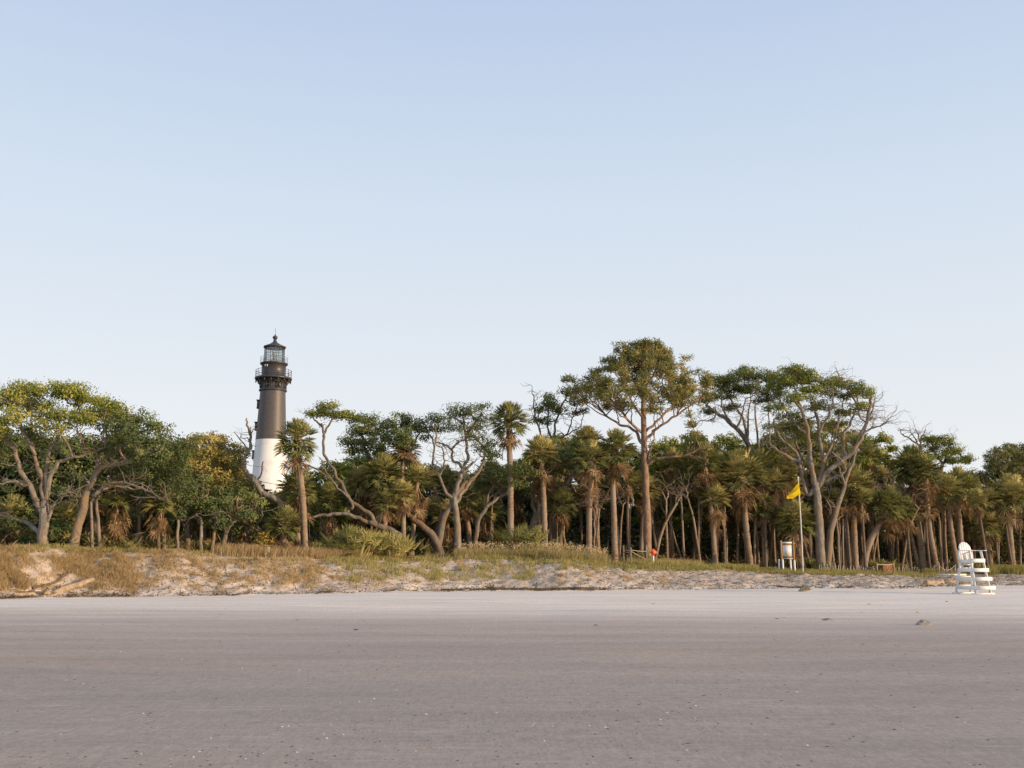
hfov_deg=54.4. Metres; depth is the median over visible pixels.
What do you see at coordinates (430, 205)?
sky
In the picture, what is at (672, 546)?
young oak
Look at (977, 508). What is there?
sabal palm
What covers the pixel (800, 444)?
live oak
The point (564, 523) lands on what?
young oak
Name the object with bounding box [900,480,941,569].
young oak
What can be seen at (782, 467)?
sabal palm
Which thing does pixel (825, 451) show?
live oak
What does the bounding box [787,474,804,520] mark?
sabal palm
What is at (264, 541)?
yellow bush
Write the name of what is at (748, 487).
sabal palm
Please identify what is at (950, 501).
sabal palm
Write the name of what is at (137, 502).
young oak
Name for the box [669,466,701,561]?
young oak
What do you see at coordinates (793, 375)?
live oak
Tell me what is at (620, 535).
young oak
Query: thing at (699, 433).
live oak
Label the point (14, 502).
shrub
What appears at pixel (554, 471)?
sabal palm
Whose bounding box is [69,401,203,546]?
live oak
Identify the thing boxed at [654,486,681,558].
young oak
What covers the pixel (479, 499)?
sabal palm
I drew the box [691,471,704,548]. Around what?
sabal palm
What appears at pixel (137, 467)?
live oak
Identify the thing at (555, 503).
young oak
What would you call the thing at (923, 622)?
sand lump
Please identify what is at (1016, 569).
marsh grass
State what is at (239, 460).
live oak
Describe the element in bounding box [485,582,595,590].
driftwood log
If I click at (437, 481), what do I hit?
sabal palm
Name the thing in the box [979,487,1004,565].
sabal palm
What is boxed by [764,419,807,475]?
live oak
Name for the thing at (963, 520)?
sabal palm
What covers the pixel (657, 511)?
live oak
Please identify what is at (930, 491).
sabal palm
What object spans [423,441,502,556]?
live oak
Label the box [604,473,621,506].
sabal palm
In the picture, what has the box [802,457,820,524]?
sabal palm
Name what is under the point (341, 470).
live oak
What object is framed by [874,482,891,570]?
young oak
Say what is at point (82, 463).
live oak
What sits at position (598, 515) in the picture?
young oak
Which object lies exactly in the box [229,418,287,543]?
dead tree
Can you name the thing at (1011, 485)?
sabal palm
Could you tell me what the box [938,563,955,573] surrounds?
rope barrier
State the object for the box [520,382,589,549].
live oak
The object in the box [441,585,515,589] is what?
driftwood log
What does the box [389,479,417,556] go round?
sabal palm
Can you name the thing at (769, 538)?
sabal palm
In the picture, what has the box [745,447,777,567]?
sabal palm
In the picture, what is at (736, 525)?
sabal palm
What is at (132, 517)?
shrub
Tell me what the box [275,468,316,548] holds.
sabal palm
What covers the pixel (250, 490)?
live oak
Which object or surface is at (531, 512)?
live oak
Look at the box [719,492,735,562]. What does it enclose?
sabal palm
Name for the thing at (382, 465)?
sabal palm
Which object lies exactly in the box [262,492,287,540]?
sabal palm
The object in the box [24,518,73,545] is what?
shrub
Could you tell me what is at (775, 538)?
young oak
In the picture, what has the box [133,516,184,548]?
shrub
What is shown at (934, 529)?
sabal palm
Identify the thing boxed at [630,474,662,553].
sabal palm
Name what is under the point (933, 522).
young oak
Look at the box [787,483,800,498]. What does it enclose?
flag
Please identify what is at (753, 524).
sabal palm
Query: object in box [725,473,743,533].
sabal palm
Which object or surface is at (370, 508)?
sabal palm
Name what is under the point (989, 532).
sabal palm
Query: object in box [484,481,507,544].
young oak
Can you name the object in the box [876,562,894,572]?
fence gate
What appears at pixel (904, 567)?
saw palmetto
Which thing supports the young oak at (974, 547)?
on the beach
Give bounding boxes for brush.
[0,529,1023,573]
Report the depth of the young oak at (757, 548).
71.27 m
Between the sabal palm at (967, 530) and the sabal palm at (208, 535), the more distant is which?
the sabal palm at (967, 530)
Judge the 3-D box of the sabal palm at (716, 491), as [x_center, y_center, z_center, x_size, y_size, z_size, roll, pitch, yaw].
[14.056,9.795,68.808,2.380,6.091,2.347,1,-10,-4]
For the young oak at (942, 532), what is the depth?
79.19 m
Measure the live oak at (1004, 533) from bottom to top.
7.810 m
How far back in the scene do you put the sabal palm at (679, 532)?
76.63 m
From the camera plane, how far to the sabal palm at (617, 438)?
64.51 m
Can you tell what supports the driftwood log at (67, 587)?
on the beach
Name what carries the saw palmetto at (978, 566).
on the beach
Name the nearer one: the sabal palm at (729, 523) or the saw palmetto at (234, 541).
the saw palmetto at (234, 541)
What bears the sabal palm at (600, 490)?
on the beach
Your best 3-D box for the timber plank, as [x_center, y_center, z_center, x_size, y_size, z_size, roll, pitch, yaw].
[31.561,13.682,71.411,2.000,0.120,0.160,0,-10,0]
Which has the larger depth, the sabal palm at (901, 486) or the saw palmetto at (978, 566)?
the sabal palm at (901, 486)
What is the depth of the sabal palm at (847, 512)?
72.35 m
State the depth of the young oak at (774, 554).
71.61 m
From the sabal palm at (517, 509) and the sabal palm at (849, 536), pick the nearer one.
the sabal palm at (517, 509)
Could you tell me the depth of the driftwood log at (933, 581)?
60.53 m
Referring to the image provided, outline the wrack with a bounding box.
[0,582,1016,598]
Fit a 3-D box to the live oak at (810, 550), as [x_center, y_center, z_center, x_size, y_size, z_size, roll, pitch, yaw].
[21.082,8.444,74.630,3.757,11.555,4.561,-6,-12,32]
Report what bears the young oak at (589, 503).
on the beach
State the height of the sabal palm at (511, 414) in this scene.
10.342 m
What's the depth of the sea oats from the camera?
60.74 m
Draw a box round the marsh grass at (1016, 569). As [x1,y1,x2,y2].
[922,563,1023,575]
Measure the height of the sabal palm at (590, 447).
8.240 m
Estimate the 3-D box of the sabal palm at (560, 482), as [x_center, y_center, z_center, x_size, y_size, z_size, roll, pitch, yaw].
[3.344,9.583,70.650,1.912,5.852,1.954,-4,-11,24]
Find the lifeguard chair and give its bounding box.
[952,542,995,593]
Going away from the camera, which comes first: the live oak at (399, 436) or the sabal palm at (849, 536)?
the live oak at (399, 436)
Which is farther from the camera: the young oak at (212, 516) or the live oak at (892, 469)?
the live oak at (892, 469)
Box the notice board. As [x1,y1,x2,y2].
[780,540,794,570]
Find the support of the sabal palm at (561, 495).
on the beach
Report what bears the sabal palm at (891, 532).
on the beach
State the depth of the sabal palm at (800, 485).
74.88 m
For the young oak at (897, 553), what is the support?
on the beach
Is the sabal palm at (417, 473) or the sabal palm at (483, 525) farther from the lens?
the sabal palm at (483, 525)
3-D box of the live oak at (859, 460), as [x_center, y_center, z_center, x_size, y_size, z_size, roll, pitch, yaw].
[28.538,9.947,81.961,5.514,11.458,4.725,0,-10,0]
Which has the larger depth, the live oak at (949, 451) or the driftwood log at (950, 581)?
the live oak at (949, 451)
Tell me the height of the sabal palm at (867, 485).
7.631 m
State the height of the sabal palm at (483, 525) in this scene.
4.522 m
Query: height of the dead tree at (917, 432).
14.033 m
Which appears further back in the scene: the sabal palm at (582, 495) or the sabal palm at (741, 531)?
the sabal palm at (741, 531)
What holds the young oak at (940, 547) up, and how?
on the beach
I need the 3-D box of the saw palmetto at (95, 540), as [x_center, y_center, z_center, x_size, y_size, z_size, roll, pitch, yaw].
[-21.376,8.028,51.117,2.984,1.372,2.246,-3,-10,16]
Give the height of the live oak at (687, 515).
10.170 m
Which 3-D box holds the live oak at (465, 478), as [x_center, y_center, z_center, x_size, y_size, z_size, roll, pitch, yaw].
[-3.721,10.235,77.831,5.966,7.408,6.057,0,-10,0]
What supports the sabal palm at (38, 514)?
on the beach
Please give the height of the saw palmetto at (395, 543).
2.008 m
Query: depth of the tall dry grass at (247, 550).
53.77 m
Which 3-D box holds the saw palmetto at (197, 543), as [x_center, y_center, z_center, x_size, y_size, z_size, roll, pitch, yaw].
[-17.349,9.159,56.180,2.184,0.982,2.100,-10,-14,44]
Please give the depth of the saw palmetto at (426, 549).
63.37 m
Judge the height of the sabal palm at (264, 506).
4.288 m
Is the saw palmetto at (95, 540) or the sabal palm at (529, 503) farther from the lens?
the sabal palm at (529, 503)
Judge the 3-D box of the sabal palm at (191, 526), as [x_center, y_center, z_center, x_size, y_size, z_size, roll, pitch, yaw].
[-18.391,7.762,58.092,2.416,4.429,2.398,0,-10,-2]
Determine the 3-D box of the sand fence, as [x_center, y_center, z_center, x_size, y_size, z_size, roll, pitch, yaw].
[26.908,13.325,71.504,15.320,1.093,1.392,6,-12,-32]
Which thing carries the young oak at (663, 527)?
on the beach
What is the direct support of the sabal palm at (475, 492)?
on the beach
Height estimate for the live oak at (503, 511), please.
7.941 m
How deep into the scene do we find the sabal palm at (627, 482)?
68.26 m
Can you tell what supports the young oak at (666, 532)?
on the beach
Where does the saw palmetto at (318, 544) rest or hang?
on the beach
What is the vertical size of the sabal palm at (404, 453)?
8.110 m
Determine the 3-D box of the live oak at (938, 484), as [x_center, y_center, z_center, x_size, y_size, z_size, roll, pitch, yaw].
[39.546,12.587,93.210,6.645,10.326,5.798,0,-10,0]
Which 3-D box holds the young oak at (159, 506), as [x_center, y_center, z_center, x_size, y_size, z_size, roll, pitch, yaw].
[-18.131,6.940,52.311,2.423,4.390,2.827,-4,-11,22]
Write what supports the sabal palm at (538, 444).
on the beach
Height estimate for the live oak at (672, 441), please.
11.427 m
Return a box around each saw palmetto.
[35,532,83,544]
[79,528,122,547]
[109,539,145,548]
[143,537,188,548]
[190,538,219,550]
[217,539,245,545]
[298,540,334,550]
[319,522,391,559]
[360,530,429,559]
[414,544,433,556]
[483,522,563,551]
[626,549,655,559]
[784,556,827,567]
[805,557,832,568]
[868,558,900,571]
[889,563,913,570]
[944,562,953,570]
[951,563,982,573]
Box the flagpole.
[797,477,803,571]
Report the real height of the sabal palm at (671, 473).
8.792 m
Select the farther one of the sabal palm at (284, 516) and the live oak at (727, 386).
the live oak at (727, 386)
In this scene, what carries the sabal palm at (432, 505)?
on the beach
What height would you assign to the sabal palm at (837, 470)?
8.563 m
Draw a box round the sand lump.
[915,619,932,624]
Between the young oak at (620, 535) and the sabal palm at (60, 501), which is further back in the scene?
the young oak at (620, 535)
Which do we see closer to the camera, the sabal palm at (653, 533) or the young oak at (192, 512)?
the young oak at (192, 512)
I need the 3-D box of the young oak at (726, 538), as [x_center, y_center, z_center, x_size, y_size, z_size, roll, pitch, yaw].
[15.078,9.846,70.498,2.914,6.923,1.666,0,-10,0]
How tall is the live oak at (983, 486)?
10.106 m
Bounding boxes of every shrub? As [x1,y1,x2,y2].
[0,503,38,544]
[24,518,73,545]
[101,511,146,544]
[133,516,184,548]
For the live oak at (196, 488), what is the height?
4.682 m
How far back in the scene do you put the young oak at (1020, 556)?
81.28 m
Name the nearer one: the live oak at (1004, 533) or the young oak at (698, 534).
the young oak at (698, 534)
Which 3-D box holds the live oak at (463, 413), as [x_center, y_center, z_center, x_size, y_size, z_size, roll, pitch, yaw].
[-3.361,5.945,62.739,6.370,10.541,5.417,0,-10,0]
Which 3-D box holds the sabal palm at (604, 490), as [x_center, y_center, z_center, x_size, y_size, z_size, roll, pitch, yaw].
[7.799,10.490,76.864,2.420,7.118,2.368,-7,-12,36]
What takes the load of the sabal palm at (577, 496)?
on the beach
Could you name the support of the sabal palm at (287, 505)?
on the beach
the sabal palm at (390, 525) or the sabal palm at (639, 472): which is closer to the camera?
the sabal palm at (390, 525)
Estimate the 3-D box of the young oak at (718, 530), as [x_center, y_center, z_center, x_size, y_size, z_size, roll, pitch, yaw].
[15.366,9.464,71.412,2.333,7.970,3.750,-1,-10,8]
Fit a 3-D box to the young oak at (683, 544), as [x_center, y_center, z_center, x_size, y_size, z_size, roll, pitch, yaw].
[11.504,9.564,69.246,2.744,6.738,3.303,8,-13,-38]
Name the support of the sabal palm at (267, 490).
on the beach
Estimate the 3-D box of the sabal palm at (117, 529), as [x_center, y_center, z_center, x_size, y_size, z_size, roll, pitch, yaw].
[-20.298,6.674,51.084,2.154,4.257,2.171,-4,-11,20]
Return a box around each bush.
[230,491,287,544]
[250,530,274,549]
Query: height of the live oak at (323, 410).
10.177 m
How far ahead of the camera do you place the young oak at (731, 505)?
69.65 m
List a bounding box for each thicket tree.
[161,430,244,550]
[192,440,277,541]
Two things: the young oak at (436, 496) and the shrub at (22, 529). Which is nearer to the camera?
the shrub at (22, 529)
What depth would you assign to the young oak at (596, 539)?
64.99 m
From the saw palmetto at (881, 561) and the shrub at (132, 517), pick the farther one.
the saw palmetto at (881, 561)
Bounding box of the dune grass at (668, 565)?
[0,543,1023,582]
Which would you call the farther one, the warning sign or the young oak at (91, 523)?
the warning sign
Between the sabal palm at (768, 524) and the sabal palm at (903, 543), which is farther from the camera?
the sabal palm at (903, 543)
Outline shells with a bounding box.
[0,609,1020,767]
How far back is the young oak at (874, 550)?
73.97 m
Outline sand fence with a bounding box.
[819,562,957,573]
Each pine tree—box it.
[560,337,716,558]
[976,442,1023,481]
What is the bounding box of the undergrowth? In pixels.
[0,476,1023,572]
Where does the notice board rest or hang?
on the beach
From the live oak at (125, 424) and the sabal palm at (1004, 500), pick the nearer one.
the live oak at (125, 424)
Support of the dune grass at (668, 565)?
on the beach
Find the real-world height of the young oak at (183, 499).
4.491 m
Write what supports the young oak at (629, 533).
on the beach
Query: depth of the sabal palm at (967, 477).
78.81 m
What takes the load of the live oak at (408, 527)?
on the beach
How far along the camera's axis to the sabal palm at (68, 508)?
50.93 m
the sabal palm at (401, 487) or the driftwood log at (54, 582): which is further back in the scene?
the sabal palm at (401, 487)
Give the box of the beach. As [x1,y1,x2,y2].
[0,547,1023,767]
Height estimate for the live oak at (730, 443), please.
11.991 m
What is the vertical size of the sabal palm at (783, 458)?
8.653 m
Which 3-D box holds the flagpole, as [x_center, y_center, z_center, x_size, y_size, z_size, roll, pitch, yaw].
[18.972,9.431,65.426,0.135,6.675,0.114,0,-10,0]
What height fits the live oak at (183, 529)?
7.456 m
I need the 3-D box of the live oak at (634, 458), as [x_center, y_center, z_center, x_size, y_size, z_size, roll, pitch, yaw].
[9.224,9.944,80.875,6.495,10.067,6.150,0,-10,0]
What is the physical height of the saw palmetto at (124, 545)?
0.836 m
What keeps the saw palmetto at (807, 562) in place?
on the beach
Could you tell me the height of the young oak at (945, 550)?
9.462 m
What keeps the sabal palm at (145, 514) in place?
on the beach
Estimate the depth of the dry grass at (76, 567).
47.11 m
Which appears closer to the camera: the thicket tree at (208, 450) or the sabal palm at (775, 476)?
the thicket tree at (208, 450)
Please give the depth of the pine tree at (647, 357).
67.21 m
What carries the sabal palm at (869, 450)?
on the beach
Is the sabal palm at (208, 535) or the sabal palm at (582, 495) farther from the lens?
the sabal palm at (582, 495)
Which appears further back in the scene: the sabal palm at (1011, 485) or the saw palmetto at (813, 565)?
the sabal palm at (1011, 485)
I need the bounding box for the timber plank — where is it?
[938,574,965,575]
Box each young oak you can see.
[65,469,120,546]
[72,467,124,546]
[120,491,154,545]
[140,493,182,549]
[168,481,202,548]
[180,496,220,550]
[186,485,238,549]
[423,476,450,534]
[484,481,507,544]
[545,462,567,548]
[548,484,586,547]
[574,481,610,552]
[574,488,603,550]
[580,481,624,551]
[597,479,629,560]
[616,484,636,555]
[621,484,642,555]
[649,470,678,558]
[654,472,702,558]
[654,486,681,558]
[662,471,695,559]
[668,484,693,558]
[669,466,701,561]
[678,470,708,561]
[710,464,734,556]
[724,490,730,562]
[728,469,770,563]
[733,480,745,562]
[738,474,759,565]
[748,478,773,564]
[767,463,779,562]
[768,480,789,566]
[811,485,847,566]
[817,472,835,567]
[822,493,857,568]
[822,500,842,567]
[866,473,881,568]
[871,466,897,569]
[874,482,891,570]
[876,479,901,561]
[895,480,906,563]
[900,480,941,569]
[929,481,943,570]
[932,485,943,540]
[937,459,948,570]
[940,487,965,568]
[973,488,981,572]
[1016,491,1023,564]
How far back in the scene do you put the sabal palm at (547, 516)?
75.69 m
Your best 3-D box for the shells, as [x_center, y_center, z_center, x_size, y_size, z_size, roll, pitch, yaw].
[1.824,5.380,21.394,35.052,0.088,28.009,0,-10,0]
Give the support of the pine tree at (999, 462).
on the beach
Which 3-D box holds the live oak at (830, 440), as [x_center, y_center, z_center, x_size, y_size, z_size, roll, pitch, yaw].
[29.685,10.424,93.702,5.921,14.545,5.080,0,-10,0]
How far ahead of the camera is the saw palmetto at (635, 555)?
65.80 m
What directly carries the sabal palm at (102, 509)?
on the beach
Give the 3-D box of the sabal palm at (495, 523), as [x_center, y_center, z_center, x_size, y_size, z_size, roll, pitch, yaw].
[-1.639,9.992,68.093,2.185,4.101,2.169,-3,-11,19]
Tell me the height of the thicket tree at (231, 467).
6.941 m
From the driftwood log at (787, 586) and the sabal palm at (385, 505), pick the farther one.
the sabal palm at (385, 505)
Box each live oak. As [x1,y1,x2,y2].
[0,376,135,545]
[0,426,62,531]
[11,432,108,532]
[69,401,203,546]
[71,430,169,531]
[128,441,214,534]
[146,473,224,549]
[188,479,263,549]
[192,449,257,534]
[232,474,268,539]
[300,399,414,557]
[300,458,366,538]
[322,454,374,529]
[336,410,445,557]
[363,448,425,554]
[406,463,460,547]
[411,401,506,551]
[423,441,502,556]
[449,470,483,547]
[464,464,531,541]
[472,458,545,550]
[500,453,566,527]
[513,433,623,548]
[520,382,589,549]
[526,430,580,546]
[558,434,624,548]
[592,445,656,561]
[629,439,690,554]
[634,436,697,527]
[660,430,716,558]
[662,435,731,559]
[682,363,814,558]
[703,431,751,552]
[732,438,777,555]
[748,429,801,558]
[753,361,910,569]
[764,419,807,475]
[765,419,815,560]
[778,419,832,556]
[801,425,850,528]
[806,418,848,486]
[822,433,872,568]
[825,428,880,525]
[831,436,887,569]
[833,519,879,548]
[857,430,906,544]
[878,455,914,527]
[907,466,962,563]
[915,427,978,519]
[947,467,998,542]
[964,505,1023,561]
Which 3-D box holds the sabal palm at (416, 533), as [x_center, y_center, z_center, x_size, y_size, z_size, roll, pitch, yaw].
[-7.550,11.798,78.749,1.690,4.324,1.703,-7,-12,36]
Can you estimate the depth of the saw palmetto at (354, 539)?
55.70 m
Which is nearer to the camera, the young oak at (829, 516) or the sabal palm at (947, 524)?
the young oak at (829, 516)
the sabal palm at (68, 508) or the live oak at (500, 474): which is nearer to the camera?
the sabal palm at (68, 508)
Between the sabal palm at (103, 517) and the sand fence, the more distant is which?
the sand fence
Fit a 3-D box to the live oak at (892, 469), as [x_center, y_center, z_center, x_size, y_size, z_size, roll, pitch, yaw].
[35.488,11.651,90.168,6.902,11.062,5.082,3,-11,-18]
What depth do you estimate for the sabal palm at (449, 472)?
73.75 m
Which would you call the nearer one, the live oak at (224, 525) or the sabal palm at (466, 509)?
the live oak at (224, 525)
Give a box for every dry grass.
[0,541,965,596]
[211,542,714,565]
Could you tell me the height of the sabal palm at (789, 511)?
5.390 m
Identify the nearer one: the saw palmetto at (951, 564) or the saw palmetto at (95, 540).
the saw palmetto at (95, 540)
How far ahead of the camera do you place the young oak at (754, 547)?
70.18 m
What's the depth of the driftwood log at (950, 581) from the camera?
62.15 m
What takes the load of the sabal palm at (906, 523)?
on the beach
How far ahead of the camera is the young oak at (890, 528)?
76.80 m
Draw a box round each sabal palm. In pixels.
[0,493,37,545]
[31,500,58,524]
[49,493,71,514]
[50,499,78,542]
[78,492,110,546]
[78,495,113,533]
[98,473,139,546]
[121,504,151,534]
[140,483,180,548]
[188,482,207,540]
[196,524,217,548]
[232,505,261,543]
[256,489,275,540]
[259,504,271,537]
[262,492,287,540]
[263,504,304,555]
[273,417,318,549]
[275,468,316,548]
[275,483,294,546]
[308,481,322,541]
[314,479,348,544]
[341,465,373,529]
[357,450,405,555]
[363,476,376,530]
[369,488,400,556]
[373,505,400,554]
[388,435,422,481]
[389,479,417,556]
[400,460,437,540]
[409,529,421,543]
[420,467,450,521]
[424,495,444,549]
[429,498,462,551]
[439,464,456,502]
[450,484,480,547]
[469,480,480,541]
[470,459,506,542]
[470,494,501,547]
[472,489,498,521]
[473,505,502,540]
[488,505,505,543]
[489,401,531,549]
[504,472,527,529]
[520,495,530,520]
[521,434,561,548]
[523,462,552,546]
[535,491,549,543]
[545,458,565,545]
[547,479,571,547]
[547,487,578,546]
[568,470,587,548]
[569,437,609,551]
[570,425,603,552]
[576,484,598,524]
[595,427,639,562]
[597,477,609,505]
[599,477,625,554]
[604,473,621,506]
[616,464,639,554]
[624,470,641,524]
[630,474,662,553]
[635,476,660,550]
[658,446,685,559]
[660,476,667,555]
[663,458,692,552]
[665,462,682,554]
[684,440,722,564]
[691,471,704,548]
[698,482,731,564]
[700,465,730,546]
[709,449,729,483]
[712,452,729,563]
[718,445,769,564]
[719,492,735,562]
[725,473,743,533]
[727,456,742,560]
[727,471,743,543]
[729,481,758,520]
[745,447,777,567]
[748,490,776,566]
[750,473,759,561]
[756,474,778,563]
[764,467,789,566]
[767,500,783,556]
[771,499,816,568]
[775,455,797,568]
[775,510,780,560]
[777,461,810,562]
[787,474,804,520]
[789,465,807,566]
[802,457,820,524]
[806,487,832,546]
[825,487,847,568]
[828,463,877,569]
[830,460,849,568]
[830,481,863,569]
[833,464,857,564]
[833,477,853,569]
[850,487,872,569]
[855,443,884,565]
[860,478,878,560]
[860,483,907,569]
[870,464,894,561]
[889,503,907,570]
[891,443,936,569]
[894,469,908,563]
[895,495,916,570]
[897,519,907,564]
[898,497,923,569]
[904,453,948,568]
[914,501,925,557]
[916,500,938,568]
[917,472,937,547]
[922,497,939,564]
[930,483,939,556]
[933,474,966,573]
[938,483,945,565]
[941,466,982,572]
[946,485,955,539]
[953,482,970,538]
[962,510,978,558]
[965,488,988,566]
[969,506,1005,564]
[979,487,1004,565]
[986,472,1023,565]
[993,487,1014,564]
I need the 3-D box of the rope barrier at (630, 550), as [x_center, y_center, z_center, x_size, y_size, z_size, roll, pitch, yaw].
[7.760,11.048,63.686,0.856,1.549,3.054,-5,-11,27]
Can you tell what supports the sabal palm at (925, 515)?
on the beach
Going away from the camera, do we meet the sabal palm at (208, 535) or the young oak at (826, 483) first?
the sabal palm at (208, 535)
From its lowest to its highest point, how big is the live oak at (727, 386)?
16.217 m
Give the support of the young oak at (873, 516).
on the beach
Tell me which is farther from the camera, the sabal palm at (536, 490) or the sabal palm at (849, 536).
the sabal palm at (849, 536)
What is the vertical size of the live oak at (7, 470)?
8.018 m
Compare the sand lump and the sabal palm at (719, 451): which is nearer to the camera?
the sand lump
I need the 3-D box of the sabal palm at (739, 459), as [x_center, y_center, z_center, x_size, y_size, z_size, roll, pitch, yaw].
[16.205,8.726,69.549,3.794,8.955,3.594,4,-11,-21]
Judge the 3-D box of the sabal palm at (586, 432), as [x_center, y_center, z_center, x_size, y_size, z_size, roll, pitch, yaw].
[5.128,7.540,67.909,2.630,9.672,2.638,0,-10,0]
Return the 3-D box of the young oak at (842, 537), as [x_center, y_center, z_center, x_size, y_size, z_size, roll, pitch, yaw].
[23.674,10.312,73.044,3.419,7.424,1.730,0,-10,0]
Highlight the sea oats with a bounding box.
[425,540,627,563]
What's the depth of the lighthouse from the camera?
164.76 m
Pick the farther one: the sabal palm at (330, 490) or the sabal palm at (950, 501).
the sabal palm at (950, 501)
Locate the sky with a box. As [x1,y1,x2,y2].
[0,0,1023,518]
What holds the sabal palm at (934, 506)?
on the beach
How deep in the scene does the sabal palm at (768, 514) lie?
70.32 m
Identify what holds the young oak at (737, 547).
on the beach
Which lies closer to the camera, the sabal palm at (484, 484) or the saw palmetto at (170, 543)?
the saw palmetto at (170, 543)
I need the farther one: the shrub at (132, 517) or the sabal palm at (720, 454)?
the sabal palm at (720, 454)
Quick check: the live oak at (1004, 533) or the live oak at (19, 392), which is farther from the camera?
the live oak at (1004, 533)
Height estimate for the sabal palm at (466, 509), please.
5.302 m
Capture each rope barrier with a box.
[623,545,647,562]
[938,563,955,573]
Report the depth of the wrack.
47.06 m
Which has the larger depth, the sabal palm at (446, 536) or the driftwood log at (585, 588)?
the sabal palm at (446, 536)
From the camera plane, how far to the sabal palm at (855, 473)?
72.80 m
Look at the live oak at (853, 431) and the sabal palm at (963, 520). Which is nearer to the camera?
the sabal palm at (963, 520)
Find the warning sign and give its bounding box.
[650,549,656,561]
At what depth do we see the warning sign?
63.55 m
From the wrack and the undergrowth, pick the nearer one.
the wrack
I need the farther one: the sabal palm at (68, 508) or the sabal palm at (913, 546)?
the sabal palm at (913, 546)
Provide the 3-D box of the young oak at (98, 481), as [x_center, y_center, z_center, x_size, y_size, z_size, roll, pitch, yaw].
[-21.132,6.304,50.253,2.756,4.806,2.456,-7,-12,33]
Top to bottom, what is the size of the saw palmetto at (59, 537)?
1.327 m
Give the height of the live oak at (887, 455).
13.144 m
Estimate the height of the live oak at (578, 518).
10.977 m
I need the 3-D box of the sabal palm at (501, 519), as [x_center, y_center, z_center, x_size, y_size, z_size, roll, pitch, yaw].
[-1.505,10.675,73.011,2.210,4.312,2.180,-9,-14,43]
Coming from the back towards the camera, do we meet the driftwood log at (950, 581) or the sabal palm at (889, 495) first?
the sabal palm at (889, 495)
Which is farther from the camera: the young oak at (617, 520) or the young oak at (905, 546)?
the young oak at (905, 546)
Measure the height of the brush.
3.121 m
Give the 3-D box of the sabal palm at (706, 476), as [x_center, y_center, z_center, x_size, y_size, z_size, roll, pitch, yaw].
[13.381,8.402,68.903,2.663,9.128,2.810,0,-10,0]
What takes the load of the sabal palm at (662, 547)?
on the beach
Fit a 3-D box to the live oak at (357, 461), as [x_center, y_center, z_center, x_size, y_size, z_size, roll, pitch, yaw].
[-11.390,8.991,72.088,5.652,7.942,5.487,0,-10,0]
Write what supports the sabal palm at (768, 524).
on the beach
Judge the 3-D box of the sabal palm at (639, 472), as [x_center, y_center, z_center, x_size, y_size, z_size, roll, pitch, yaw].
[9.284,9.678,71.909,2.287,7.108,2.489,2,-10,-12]
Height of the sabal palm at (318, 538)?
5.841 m
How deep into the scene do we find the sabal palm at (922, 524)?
77.37 m
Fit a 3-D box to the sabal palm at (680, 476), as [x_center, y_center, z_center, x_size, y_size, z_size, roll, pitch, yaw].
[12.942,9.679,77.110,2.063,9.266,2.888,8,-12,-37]
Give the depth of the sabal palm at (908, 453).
76.74 m
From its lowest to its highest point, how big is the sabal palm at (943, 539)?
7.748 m
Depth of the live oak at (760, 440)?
83.55 m
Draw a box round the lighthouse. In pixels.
[251,328,291,497]
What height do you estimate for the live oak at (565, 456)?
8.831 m
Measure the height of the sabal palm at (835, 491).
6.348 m
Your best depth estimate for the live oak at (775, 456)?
76.64 m
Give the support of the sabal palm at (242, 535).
on the beach
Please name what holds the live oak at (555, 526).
on the beach
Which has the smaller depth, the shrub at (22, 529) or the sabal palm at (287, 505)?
the shrub at (22, 529)
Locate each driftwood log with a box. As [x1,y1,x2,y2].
[13,577,94,596]
[17,572,68,592]
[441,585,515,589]
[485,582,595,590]
[774,585,800,587]
[923,579,944,584]
[935,578,956,582]
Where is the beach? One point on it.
(692, 639)
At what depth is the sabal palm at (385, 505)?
59.92 m
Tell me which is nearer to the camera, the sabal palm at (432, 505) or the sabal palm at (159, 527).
the sabal palm at (159, 527)
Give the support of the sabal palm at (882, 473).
on the beach
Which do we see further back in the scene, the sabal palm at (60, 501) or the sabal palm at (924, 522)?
the sabal palm at (924, 522)
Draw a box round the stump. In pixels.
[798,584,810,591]
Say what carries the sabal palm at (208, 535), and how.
on the beach
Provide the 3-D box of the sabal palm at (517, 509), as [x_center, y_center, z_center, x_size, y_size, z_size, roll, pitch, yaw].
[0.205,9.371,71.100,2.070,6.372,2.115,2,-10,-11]
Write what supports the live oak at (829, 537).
on the beach
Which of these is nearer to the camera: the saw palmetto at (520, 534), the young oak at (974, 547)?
the saw palmetto at (520, 534)
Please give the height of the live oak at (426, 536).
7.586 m
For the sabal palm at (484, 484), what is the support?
on the beach
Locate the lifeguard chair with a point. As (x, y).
(965, 554)
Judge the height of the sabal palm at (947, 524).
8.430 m
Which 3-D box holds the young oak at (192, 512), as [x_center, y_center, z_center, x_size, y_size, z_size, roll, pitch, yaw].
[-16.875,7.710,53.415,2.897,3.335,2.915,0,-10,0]
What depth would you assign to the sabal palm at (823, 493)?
73.11 m
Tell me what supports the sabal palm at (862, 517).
on the beach
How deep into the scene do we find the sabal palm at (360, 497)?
62.27 m
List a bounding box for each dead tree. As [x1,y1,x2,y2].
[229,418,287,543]
[896,415,931,452]
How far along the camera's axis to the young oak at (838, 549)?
71.67 m
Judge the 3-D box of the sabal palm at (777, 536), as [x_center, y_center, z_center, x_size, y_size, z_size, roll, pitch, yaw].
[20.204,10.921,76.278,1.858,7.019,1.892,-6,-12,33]
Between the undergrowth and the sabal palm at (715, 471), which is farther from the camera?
the undergrowth
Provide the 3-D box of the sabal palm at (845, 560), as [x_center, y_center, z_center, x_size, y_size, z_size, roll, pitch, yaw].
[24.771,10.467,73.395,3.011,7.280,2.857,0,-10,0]

